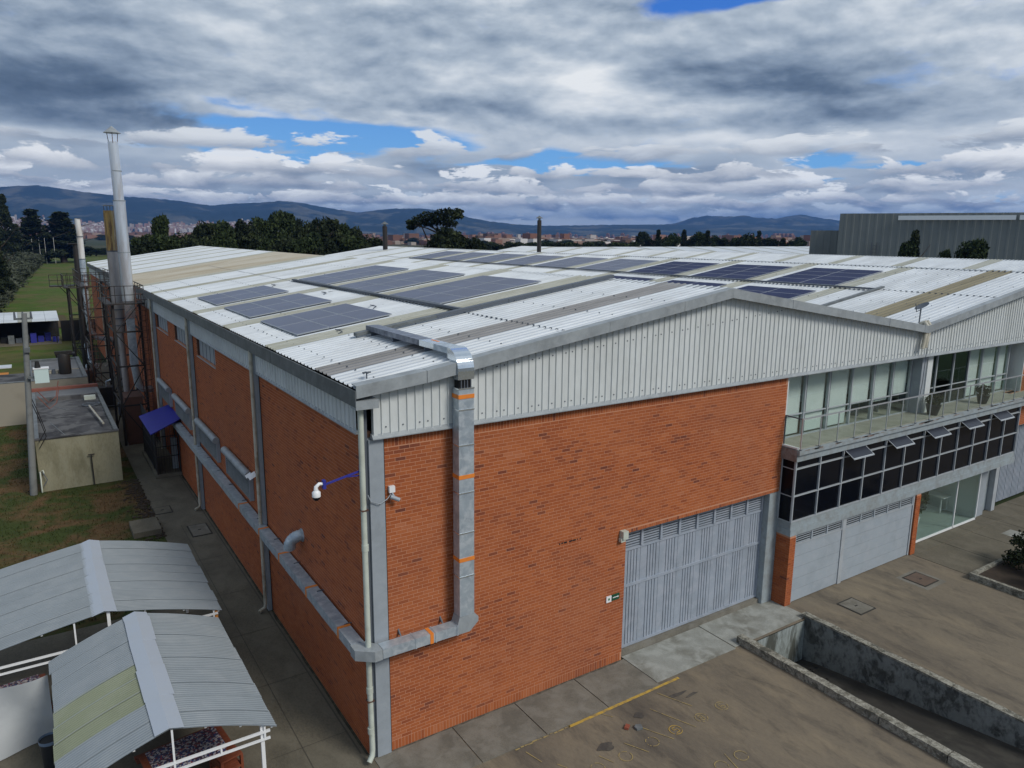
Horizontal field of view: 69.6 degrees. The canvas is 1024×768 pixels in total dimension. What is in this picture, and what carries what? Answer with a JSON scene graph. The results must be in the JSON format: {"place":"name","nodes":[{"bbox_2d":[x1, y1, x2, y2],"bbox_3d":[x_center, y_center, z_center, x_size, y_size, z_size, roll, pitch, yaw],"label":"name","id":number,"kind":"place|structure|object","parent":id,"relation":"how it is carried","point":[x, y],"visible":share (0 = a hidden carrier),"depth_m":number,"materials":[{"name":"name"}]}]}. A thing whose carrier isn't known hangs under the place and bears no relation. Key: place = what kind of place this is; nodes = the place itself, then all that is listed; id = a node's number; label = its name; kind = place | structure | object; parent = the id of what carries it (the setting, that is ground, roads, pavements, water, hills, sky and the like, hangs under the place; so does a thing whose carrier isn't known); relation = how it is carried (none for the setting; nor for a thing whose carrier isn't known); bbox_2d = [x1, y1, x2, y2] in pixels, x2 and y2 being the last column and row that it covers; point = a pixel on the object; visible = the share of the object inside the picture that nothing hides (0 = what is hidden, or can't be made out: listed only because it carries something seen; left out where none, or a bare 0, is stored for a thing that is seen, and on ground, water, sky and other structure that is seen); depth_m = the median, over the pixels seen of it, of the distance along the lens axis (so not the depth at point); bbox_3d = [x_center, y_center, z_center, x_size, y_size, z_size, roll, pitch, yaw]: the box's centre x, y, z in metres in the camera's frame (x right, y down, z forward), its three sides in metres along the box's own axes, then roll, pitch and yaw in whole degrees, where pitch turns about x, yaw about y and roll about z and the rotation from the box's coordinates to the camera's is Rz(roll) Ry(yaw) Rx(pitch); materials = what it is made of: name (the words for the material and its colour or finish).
{"place":"outdoors","nodes":[
{"label":"outdoors","id":0,"kind":"place"},
{"bbox_2d":[0,356,87,426],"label":"annex building","id":1,"kind":"structure","parent":0,"point":[12,401],"depth_m":45.56,"materials":[{"name":"paint"}]},
{"bbox_2d":[54,350,71,373],"bbox_3d":[-29.403,-1.427,48.421,0.984,1.500,0.713,0,11,-3],"label":"black tank","id":2,"kind":"object","parent":1,"relation":"on","point":[64,362],"visible":1,"depth_m":48.18,"materials":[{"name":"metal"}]},
{"bbox_2d":[0,255,106,373],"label":"meadow","id":3,"kind":"structure","parent":0,"point":[37,293],"depth_m":123.65,"materials":[{"name":"green plant"}]},
{"bbox_2d":[0,237,16,302],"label":"tree","id":4,"kind":"object","parent":3,"relation":"on","point":[5,281],"visible":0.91,"depth_m":122.02,"materials":[{"name":"green plant"}]},
{"bbox_2d":[0,193,20,256],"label":"tree","id":5,"kind":"object","parent":3,"relation":"on","point":[6,219],"visible":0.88,"depth_m":242.62,"materials":[{"name":"green plant"}]},
{"bbox_2d":[0,311,61,346],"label":"open shed","id":6,"kind":"structure","parent":3,"relation":"on","point":[41,323],"depth_m":80.69,"materials":[{"name":"metal"}]},
{"bbox_2d":[18,208,69,257],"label":"tree","id":7,"kind":"object","parent":3,"relation":"on","point":[30,226],"visible":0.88,"depth_m":275.22,"materials":[{"name":"green plant"}]},
{"bbox_2d":[41,211,102,262],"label":"tree","id":8,"kind":"object","parent":3,"relation":"on","point":[59,222],"visible":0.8,"depth_m":283.26,"materials":[{"name":"green plant"}]},
{"bbox_2d":[60,319,95,340],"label":"dark screen","id":9,"kind":"object","parent":3,"relation":"on","point":[65,330],"visible":0.43,"depth_m":80.16,"materials":[{"name":"black"}]},
{"bbox_2d":[130,239,155,255],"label":"tree","id":10,"kind":"object","parent":3,"relation":"on","point":[144,247],"visible":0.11,"depth_m":91.75,"materials":[{"name":"green plant"}]},
{"bbox_2d":[150,213,169,238],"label":"tree","id":11,"kind":"object","parent":3,"relation":"on","point":[160,223],"visible":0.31,"depth_m":106.47,"materials":[{"name":"green plant"}]},
{"bbox_2d":[151,233,180,251],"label":"tree","id":12,"kind":"object","parent":3,"relation":"on","point":[161,243],"visible":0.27,"depth_m":98.21,"materials":[{"name":"green plant"}]},
{"bbox_2d":[191,220,215,239],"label":"tree","id":13,"kind":"object","parent":3,"relation":"on","point":[208,229],"visible":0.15,"depth_m":117.36,"materials":[{"name":"green plant"}]},
{"bbox_2d":[213,220,234,238],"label":"tree","id":14,"kind":"object","parent":3,"relation":"on","point":[223,226],"visible":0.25,"depth_m":120.59,"materials":[{"name":"green plant"}]},
{"bbox_2d":[210,231,238,248],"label":"tree","id":15,"kind":"object","parent":3,"relation":"on","point":[226,241],"visible":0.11,"depth_m":95.59,"materials":[{"name":"green plant"}]},
{"bbox_2d":[230,218,248,242],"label":"tree","id":16,"kind":"object","parent":3,"relation":"on","point":[241,228],"visible":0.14,"depth_m":124.56,"materials":[{"name":"green plant"}]},
{"bbox_2d":[236,232,262,249],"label":"tree","id":17,"kind":"object","parent":3,"relation":"on","point":[249,241],"visible":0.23,"depth_m":102.92,"materials":[{"name":"green plant"}]},
{"bbox_2d":[248,216,276,245],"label":"tree","id":18,"kind":"object","parent":3,"relation":"on","point":[264,227],"visible":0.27,"depth_m":131.15,"materials":[{"name":"green plant"}]},
{"bbox_2d":[268,211,287,240],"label":"tree","id":19,"kind":"object","parent":3,"relation":"on","point":[273,218],"visible":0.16,"depth_m":134.74,"materials":[{"name":"green plant"}]},
{"bbox_2d":[276,210,297,235],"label":"tree","id":20,"kind":"object","parent":3,"relation":"on","point":[288,221],"visible":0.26,"depth_m":137.54,"materials":[{"name":"green plant"}]},
{"bbox_2d":[286,237,317,253],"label":"tree","id":21,"kind":"object","parent":3,"relation":"on","point":[304,245],"visible":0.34,"depth_m":99.30,"materials":[{"name":"green plant"}]},
{"bbox_2d":[287,220,318,240],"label":"tree","id":22,"kind":"object","parent":3,"relation":"on","point":[306,230],"visible":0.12,"depth_m":112.27,"materials":[{"name":"green plant"}]},
{"bbox_2d":[308,217,333,243],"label":"tree","id":23,"kind":"object","parent":3,"relation":"on","point":[324,233],"visible":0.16,"depth_m":116.28,"materials":[{"name":"green plant"}]},
{"bbox_2d":[311,239,339,254],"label":"tree","id":24,"kind":"object","parent":3,"relation":"on","point":[331,247],"visible":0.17,"depth_m":98.66,"materials":[{"name":"green plant"}]},
{"bbox_2d":[320,216,340,237],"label":"tree","id":25,"kind":"object","parent":3,"relation":"on","point":[332,224],"visible":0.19,"depth_m":119.10,"materials":[{"name":"green plant"}]},
{"bbox_2d":[340,234,365,252],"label":"tree","id":26,"kind":"object","parent":3,"relation":"on","point":[353,242],"visible":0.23,"depth_m":105.75,"materials":[{"name":"green plant"}]},
{"bbox_2d":[405,207,463,244],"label":"umbrella tree","id":27,"kind":"object","parent":3,"relation":"on","point":[442,219],"visible":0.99,"depth_m":108.17,"materials":[{"name":"green plant"}]},
{"bbox_2d":[438,231,470,248],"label":"tree","id":28,"kind":"object","parent":3,"relation":"on","point":[458,242],"visible":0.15,"depth_m":99.26,"materials":[{"name":"green plant"}]},
{"bbox_2d":[0,424,166,642],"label":"lawn","id":29,"kind":"structure","parent":0,"point":[61,526],"depth_m":31.17,"materials":[{"name":"green plant"}]},
{"bbox_2d":[13,311,37,495],"bbox_3d":[-21.337,0.942,32.698,0.903,8.258,0.390,-7,13,-32],"label":"utility pole","id":30,"kind":"object","parent":29,"relation":"on","point":[31,443],"visible":1,"depth_m":32.62,"materials":[{"name":"concrete"}]},
{"bbox_2d":[28,361,49,383],"bbox_3d":[-20.831,-0.534,32.431,0.800,0.950,0.440,-7,13,-32],"label":"transformer box","id":31,"kind":"object","parent":30,"relation":"attached to","point":[41,374],"visible":1,"depth_m":32.33,"materials":[{"name":"grey paint"}]},
{"bbox_2d":[31,383,122,491],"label":"service building","id":32,"kind":"structure","parent":29,"relation":"on","point":[76,432],"depth_m":34.94,"materials":[{"name":"beige paint"}]},
{"bbox_2d":[116,479,166,540],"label":"dry litter","id":33,"kind":"object","parent":29,"relation":"on","point":[141,501],"visible":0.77,"depth_m":32.60,"materials":[{"name":"brown plant"}]},
{"bbox_2d":[129,517,161,538],"bbox_3d":[-14.666,5.737,29.482,1.000,0.220,1.500,-7,13,-32],"label":"concrete box","id":34,"kind":"object","parent":29,"relation":"on","point":[145,527],"visible":1,"depth_m":29.20,"materials":[{"name":"grey concrete"}]},
{"bbox_2d":[0,362,377,767],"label":"path","id":35,"kind":"structure","parent":0,"point":[308,712],"depth_m":20.57,"materials":[{"name":"concrete"}]},
{"bbox_2d":[0,675,53,760],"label":"tarpaulin","id":36,"kind":"object","parent":35,"relation":"on","point":[26,716],"visible":0.95,"depth_m":16.65,"materials":[{"name":"white fabric"}]},
{"bbox_2d":[38,732,54,767],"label":"rubbish bin","id":37,"kind":"object","parent":35,"relation":"on","point":[46,742],"visible":0.64,"depth_m":16.08,"materials":[{"name":"black plastic"}]},
{"bbox_2d":[60,273,96,375],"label":"steel tower","id":38,"kind":"structure","parent":35,"relation":"on","point":[71,319],"depth_m":59.65,"materials":[{"name":"brown metal"}]},
{"bbox_2d":[74,218,112,340],"bbox_3d":[-33.761,-8.286,59.541,0.543,9.941,1.940,11,15,42],"label":"white chimney","id":39,"kind":"object","parent":38,"relation":"attached to","point":[81,252],"visible":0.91,"depth_m":58.59,"materials":[{"name":"grey paint"}]},
{"bbox_2d":[67,243,98,368],"bbox_3d":[-35.147,-6.050,60.494,1.176,10.784,2.952,-7,13,-32],"label":"black mast","id":40,"kind":"object","parent":35,"relation":"on","point":[76,256],"visible":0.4,"depth_m":61.21,"materials":[{"name":"metal"}]},
{"bbox_2d":[72,268,119,397],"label":"steel tower","id":41,"kind":"structure","parent":35,"relation":"on","point":[79,284],"depth_m":51.91,"materials":[{"name":"metal"}]},
{"bbox_2d":[98,379,117,409],"bbox_3d":[-27.265,0.660,49.667,1.000,2.016,0.900,-7,13,-32],"label":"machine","id":42,"kind":"object","parent":35,"relation":"on","point":[106,391],"visible":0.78,"depth_m":49.40,"materials":[{"name":"metal"}]},
{"bbox_2d":[0,540,221,675],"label":"picnic shelter","id":43,"kind":"object","parent":35,"relation":"on","point":[51,591],"visible":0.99,"depth_m":19.18,"materials":[{"name":"grey metal"}]},
{"bbox_2d":[96,281,156,445],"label":"steel tower","id":44,"kind":"structure","parent":35,"relation":"on","point":[106,302],"depth_m":40.86,"materials":[{"name":"metal"}]},
{"bbox_2d":[102,205,129,391],"bbox_3d":[-22.335,-4.710,41.722,0.660,10.562,0.660,-7,13,-32],"label":"rusty chimney","id":45,"kind":"object","parent":44,"relation":"on","point":[111,247],"visible":0.75,"depth_m":41.29,"materials":[{"name":"grey paint"}]},
{"bbox_2d":[103,126,152,391],"bbox_3d":[-21.155,-6.574,40.780,1.432,14.596,0.847,-14,19,-52],"label":"tall chimney","id":46,"kind":"object","parent":44,"relation":"attached to","point":[123,246],"visible":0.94,"depth_m":40.22,"materials":[{"name":"silver metal"}]},
{"bbox_2d":[122,391,143,444],"bbox_3d":[-21.556,1.896,42.021,0.900,2.700,1.800,-7,13,-32],"label":"boiler housing","id":47,"kind":"object","parent":35,"relation":"on","point":[134,432],"visible":0.71,"depth_m":41.28,"materials":[{"name":"brown metal"}]},
{"bbox_2d":[139,402,181,478],"bbox_3d":[-17.534,2.835,36.604,1.530,3.060,7.600,-7,13,-32],"label":"entrance cage","id":48,"kind":"object","parent":35,"relation":"on","point":[163,463],"visible":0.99,"depth_m":36.23,"materials":[{"name":"metal"}]},
{"bbox_2d":[48,611,275,767],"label":"picnic shelter","id":49,"kind":"object","parent":35,"relation":"on","point":[129,683],"visible":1,"depth_m":14.99,"materials":[{"name":"grey metal"}]},
{"bbox_2d":[134,726,239,767],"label":"picnic table","id":50,"kind":"object","parent":35,"relation":"on","point":[142,759],"visible":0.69,"depth_m":15.99,"materials":[{"name":"red wood"}]},
{"bbox_2d":[145,726,226,767],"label":"tablecloth","id":51,"kind":"object","parent":50,"relation":"on","point":[200,741],"visible":0.83,"depth_m":15.91,"materials":[{"name":"fabric"}]},
{"bbox_2d":[187,523,212,536],"bbox_3d":[-12.537,5.861,29.584,0.750,0.075,1.300,-7,13,-32],"label":"manhole cover","id":52,"kind":"object","parent":35,"relation":"on","point":[197,530],"visible":1,"depth_m":29.54,"materials":[{"name":"concrete"}]},
{"bbox_2d":[209,744,243,767],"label":"wooden armchair","id":53,"kind":"object","parent":35,"relation":"on","point":[220,761],"visible":0.57,"depth_m":15.98,"materials":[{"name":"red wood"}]},
{"bbox_2d":[155,434,367,753],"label":"wall foot dirt","id":54,"kind":"structure","parent":35,"relation":"on","point":[316,677],"depth_m":21.60,"materials":[{"name":"brown soil"}]},
{"bbox_2d":[0,185,838,237],"bbox_3d":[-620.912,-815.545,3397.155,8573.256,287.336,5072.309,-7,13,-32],"label":"mountains","id":55,"kind":"structure","parent":0,"point":[47,201],"depth_m":4260.96,"materials":[{"name":"blue"}]},
{"bbox_2d":[1,215,252,232],"bbox_3d":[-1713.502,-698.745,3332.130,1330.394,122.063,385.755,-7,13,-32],"label":"hillside town","id":56,"kind":"object","parent":55,"relation":"on","point":[94,227],"visible":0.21,"depth_m":3284.53},
{"bbox_2d":[36,230,810,246],"bbox_3d":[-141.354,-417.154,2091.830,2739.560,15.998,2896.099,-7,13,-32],"label":"town houses","id":57,"kind":"structure","parent":0,"point":[497,238],"depth_m":991.77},
{"bbox_2d":[0,0,1023,225],"label":"sky","id":58,"kind":"structure","parent":0,"point":[561,112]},
{"bbox_2d":[46,239,1023,757],"bbox_3d":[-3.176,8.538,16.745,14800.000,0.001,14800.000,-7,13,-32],"label":"ground","id":59,"kind":"structure","parent":0,"point":[944,365],"depth_m":68.95,"materials":[{"name":"grey concrete"}]},
{"bbox_2d":[86,246,1023,763],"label":"warehouse","id":60,"kind":"structure","parent":59,"relation":"on","point":[694,448],"depth_m":21.09,"materials":[{"name":"orange brick"}]},
{"bbox_2d":[197,339,215,368],"bbox_3d":[-11.732,-1.251,28.378,0.190,0.830,3.486,-7,13,-32],"label":"window","id":61,"kind":"structure","parent":60,"relation":"in","point":[206,351],"depth_m":28.67,"materials":[{"name":"glass"}]},
{"bbox_2d":[197,285,288,304],"bbox_3d":[-11.678,-3.853,31.857,2.960,0.505,3.880,-7,13,-32],"label":"solar array","id":62,"kind":"object","parent":60,"relation":"on","point":[238,295],"visible":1,"depth_m":31.59,"materials":[{"name":"blue glass"}]},
{"bbox_2d":[224,293,331,317],"bbox_3d":[-8.809,-2.963,27.551,2.960,0.505,3.880,-7,13,-32],"label":"solar array","id":63,"kind":"object","parent":60,"relation":"on","point":[273,305],"visible":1,"depth_m":27.29,"materials":[{"name":"blue glass"}]},
{"bbox_2d":[283,528,303,551],"bbox_3d":[-5.810,4.138,19.625,0.551,0.557,0.368,-4,12,-20],"label":"vent elbow","id":64,"kind":"object","parent":60,"relation":"attached to","point":[292,539],"visible":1,"depth_m":19.51,"materials":[{"name":"silver metal"}]},
{"bbox_2d":[172,325,477,661],"bbox_3d":[-8.871,0.491,26.151,2.920,6.640,25.242,-7,13,-32],"label":"ventilation duct","id":65,"kind":"object","parent":60,"relation":"attached to","point":[464,619],"visible":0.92,"depth_m":16.69,"materials":[{"name":"silver metal"}]},
{"bbox_2d":[260,303,391,334],"bbox_3d":[-5.941,-2.074,23.245,2.960,0.505,3.880,-7,13,-32],"label":"solar array","id":66,"kind":"object","parent":60,"relation":"on","point":[319,319],"visible":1,"depth_m":22.97,"materials":[{"name":"blue glass"}]},
{"bbox_2d":[312,470,358,500],"bbox_3d":[-3.534,2.013,15.013,1.169,0.510,0.168,-10,15,-42],"label":"dome camera","id":67,"kind":"object","parent":60,"relation":"attached to","point":[316,494],"visible":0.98,"depth_m":14.73,"materials":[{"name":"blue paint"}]},
{"bbox_2d":[299,265,408,283],"bbox_3d":[-7.433,-5.117,34.423,3.940,0.654,3.880,-7,13,-32],"label":"solar array","id":68,"kind":"object","parent":60,"relation":"on","point":[347,275],"visible":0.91,"depth_m":34.16,"materials":[{"name":"blue glass"}]},
{"bbox_2d":[292,279,460,309],"bbox_3d":[-5.931,-3.574,28.311,0.160,0.070,16.288,-7,13,-32],"label":"cable tray","id":69,"kind":"object","parent":60,"relation":"on","point":[397,297],"visible":0.95,"depth_m":26.02,"materials":[{"name":"grey paint"}]},
{"bbox_2d":[339,270,464,292],"bbox_3d":[-4.565,-4.227,30.117,3.940,0.654,3.880,-7,13,-32],"label":"solar array","id":70,"kind":"object","parent":60,"relation":"on","point":[375,285],"visible":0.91,"depth_m":29.85,"materials":[{"name":"blue glass"}]},
{"bbox_2d":[389,275,540,303],"bbox_3d":[-1.696,-3.338,25.811,3.940,0.654,3.880,-7,13,-32],"label":"solar array","id":71,"kind":"object","parent":60,"relation":"on","point":[459,289],"visible":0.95,"depth_m":25.54,"materials":[{"name":"blue glass"}]},
{"bbox_2d":[353,274,613,336],"bbox_3d":[-0.452,-2.428,21.890,8.890,1.447,0.220,-7,13,-32],"label":"cable tray","id":72,"kind":"object","parent":60,"relation":"on","point":[461,310],"visible":1,"depth_m":21.62,"materials":[{"name":"paint"}]},
{"bbox_2d":[466,254,524,261],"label":"solar array","id":73,"kind":"object","parent":60,"relation":"on","point":[497,257],"visible":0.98,"depth_m":62.75,"materials":[{"name":"blue glass"}]},
{"bbox_2d":[498,255,564,264],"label":"solar array","id":74,"kind":"object","parent":60,"relation":"on","point":[529,259],"visible":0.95,"depth_m":58.42,"materials":[{"name":"blue glass"}]},
{"bbox_2d":[535,257,607,267],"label":"solar array","id":75,"kind":"object","parent":60,"relation":"on","point":[570,262],"visible":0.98,"depth_m":54.17,"materials":[{"name":"blue glass"}]},
{"bbox_2d":[580,259,656,270],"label":"solar array","id":76,"kind":"object","parent":60,"relation":"on","point":[617,264],"visible":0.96,"depth_m":49.87,"materials":[{"name":"blue glass"}]},
{"bbox_2d":[409,257,872,288],"bbox_3d":[3.059,-8.269,52.288,0.160,0.070,47.788,-7,13,-32],"label":"cable tray","id":77,"kind":"object","parent":60,"relation":"on","point":[669,275],"visible":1,"depth_m":42.11,"materials":[{"name":"grey paint"}]},
{"bbox_2d":[628,261,719,274],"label":"solar array","id":78,"kind":"object","parent":60,"relation":"on","point":[674,267],"visible":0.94,"depth_m":45.58,"materials":[{"name":"blue glass"}]},
{"bbox_2d":[691,264,791,278],"bbox_3d":[12.867,-6.315,41.457,3.940,0.654,3.880,-7,13,-32],"label":"solar array","id":79,"kind":"object","parent":60,"relation":"on","point":[740,271],"visible":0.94,"depth_m":41.29,"materials":[{"name":"blue glass"}]},
{"bbox_2d":[737,285,815,298],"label":"solar array","id":80,"kind":"object","parent":60,"relation":"on","point":[787,293],"visible":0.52,"depth_m":34.63,"materials":[{"name":"blue glass"}]},
{"bbox_2d":[791,530,840,600],"bbox_3d":[10.130,6.032,24.574,2.480,1.960,0.043,-7,13,-32],"label":"garage door","id":81,"kind":"structure","parent":60,"relation":"in","point":[816,560],"depth_m":24.54,"materials":[{"name":"paint"}]},
{"bbox_2d":[767,268,882,284],"bbox_3d":[15.725,-5.429,37.167,3.940,0.654,3.880,-7,13,-32],"label":"solar array","id":82,"kind":"object","parent":60,"relation":"on","point":[828,276],"visible":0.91,"depth_m":37.00,"materials":[{"name":"blue glass"}]},
{"bbox_2d":[841,506,911,580],"bbox_3d":[13.111,5.675,26.486,4.120,1.960,0.043,-7,13,-32],"label":"garage door","id":83,"kind":"structure","parent":60,"relation":"in","point":[875,542],"depth_m":26.40,"materials":[{"name":"paint"}]},
{"bbox_2d":[777,407,1020,522],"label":"ribbon window","id":84,"kind":"structure","parent":60,"relation":"in","point":[819,485],"depth_m":25.88,"materials":[{"name":"black glass"}]},
{"bbox_2d":[783,338,1023,438],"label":"office window","id":85,"kind":"structure","parent":60,"relation":"in","point":[818,394],"depth_m":27.28,"materials":[{"name":"white"}]},
{"bbox_2d":[924,392,943,415],"bbox_3d":[15.614,0.719,27.302,0.662,0.864,0.637,-7,13,-32],"label":"potted plant","id":86,"kind":"object","parent":60,"relation":"on","point":[936,405],"visible":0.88,"depth_m":27.20,"materials":[{"name":"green plant"}]},
{"bbox_2d":[735,231,757,246],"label":"tree","id":87,"kind":"object","parent":59,"relation":"on","point":[747,240],"visible":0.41,"depth_m":217.45,"materials":[{"name":"green plant"}]},
{"bbox_2d":[897,239,917,256],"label":"tree","id":88,"kind":"object","parent":59,"relation":"on","point":[906,249],"visible":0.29,"depth_m":82.86,"materials":[{"name":"green plant"}]},
{"bbox_2d":[953,238,989,258],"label":"tree","id":89,"kind":"object","parent":59,"relation":"on","point":[976,249],"visible":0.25,"depth_m":79.58,"materials":[{"name":"green plant"}]},
{"bbox_2d":[496,246,809,253],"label":"hall","id":90,"kind":"structure","parent":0,"point":[788,249],"depth_m":154.90,"materials":[{"name":"white metal"}]},
{"bbox_2d":[373,510,1023,767],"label":"yard","id":91,"kind":"structure","parent":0,"point":[798,723],"depth_m":19.09,"materials":[{"name":"concrete"}]},
{"bbox_2d":[570,677,679,727],"bbox_3d":[2.944,8.125,18.901,3.750,0.001,0.085,-7,14,-33],"label":"painted line","id":92,"kind":"object","parent":91,"relation":"on","point":[619,704],"visible":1,"depth_m":18.83,"materials":[{"name":"yellow paint"}]},
{"bbox_2d":[837,597,875,614],"bbox_3d":[11.160,7.212,23.905,0.830,0.075,0.870,-7,13,-32],"label":"manhole cover","id":93,"kind":"object","parent":91,"relation":"on","point":[856,606],"visible":1,"depth_m":23.86,"materials":[{"name":"concrete"}]},
{"bbox_2d":[737,611,1023,767],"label":"ramp","id":94,"kind":"structure","parent":91,"relation":"on","point":[950,723],"depth_m":19.93,"materials":[{"name":"concrete"}]},
{"bbox_2d":[902,572,938,586],"bbox_3d":[14.315,6.853,25.835,0.900,0.075,0.830,-7,13,-32],"label":"manhole cover","id":95,"kind":"object","parent":91,"relation":"on","point":[920,579],"visible":1,"depth_m":25.79,"materials":[{"name":"grey"}]},
{"bbox_2d":[896,569,946,589],"bbox_3d":[14.326,6.847,25.817,1.240,0.001,1.130,-7,13,-32],"label":"patch","id":96,"kind":"object","parent":91,"relation":"on","point":[933,585],"visible":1,"depth_m":25.68,"materials":[{"name":"concrete"}]},
{"bbox_2d":[969,555,1023,598],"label":"planter bed","id":97,"kind":"object","parent":91,"relation":"on","point":[999,575],"visible":0.95,"depth_m":25.74,"materials":[{"name":"concrete"}]},
{"bbox_2d":[1001,530,1023,570],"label":"shrub","id":98,"kind":"object","parent":97,"relation":"on","point":[1016,556],"visible":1,"depth_m":26.54,"materials":[{"name":"green plant"}]},
{"bbox_2d":[374,495,1023,767],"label":"sidewalk","id":99,"kind":"structure","parent":0,"point":[656,658],"depth_m":20.40,"materials":[{"name":"concrete"}]},
{"bbox_2d":[393,660,619,750],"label":"dirt","id":100,"kind":"structure","parent":99,"relation":"on","point":[540,692],"depth_m":18.73,"materials":[{"name":"brown soil"}]},
{"bbox_2d":[663,214,839,225],"bbox_3d":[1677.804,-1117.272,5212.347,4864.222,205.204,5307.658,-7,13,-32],"label":"hills","id":101,"kind":"structure","parent":0,"point":[800,219],"depth_m":5390.10,"materials":[{"name":"blue"}]},
{"bbox_2d":[809,212,1023,327],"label":"grey warehouse","id":102,"kind":"structure","parent":0,"point":[887,234],"depth_m":102.62,"materials":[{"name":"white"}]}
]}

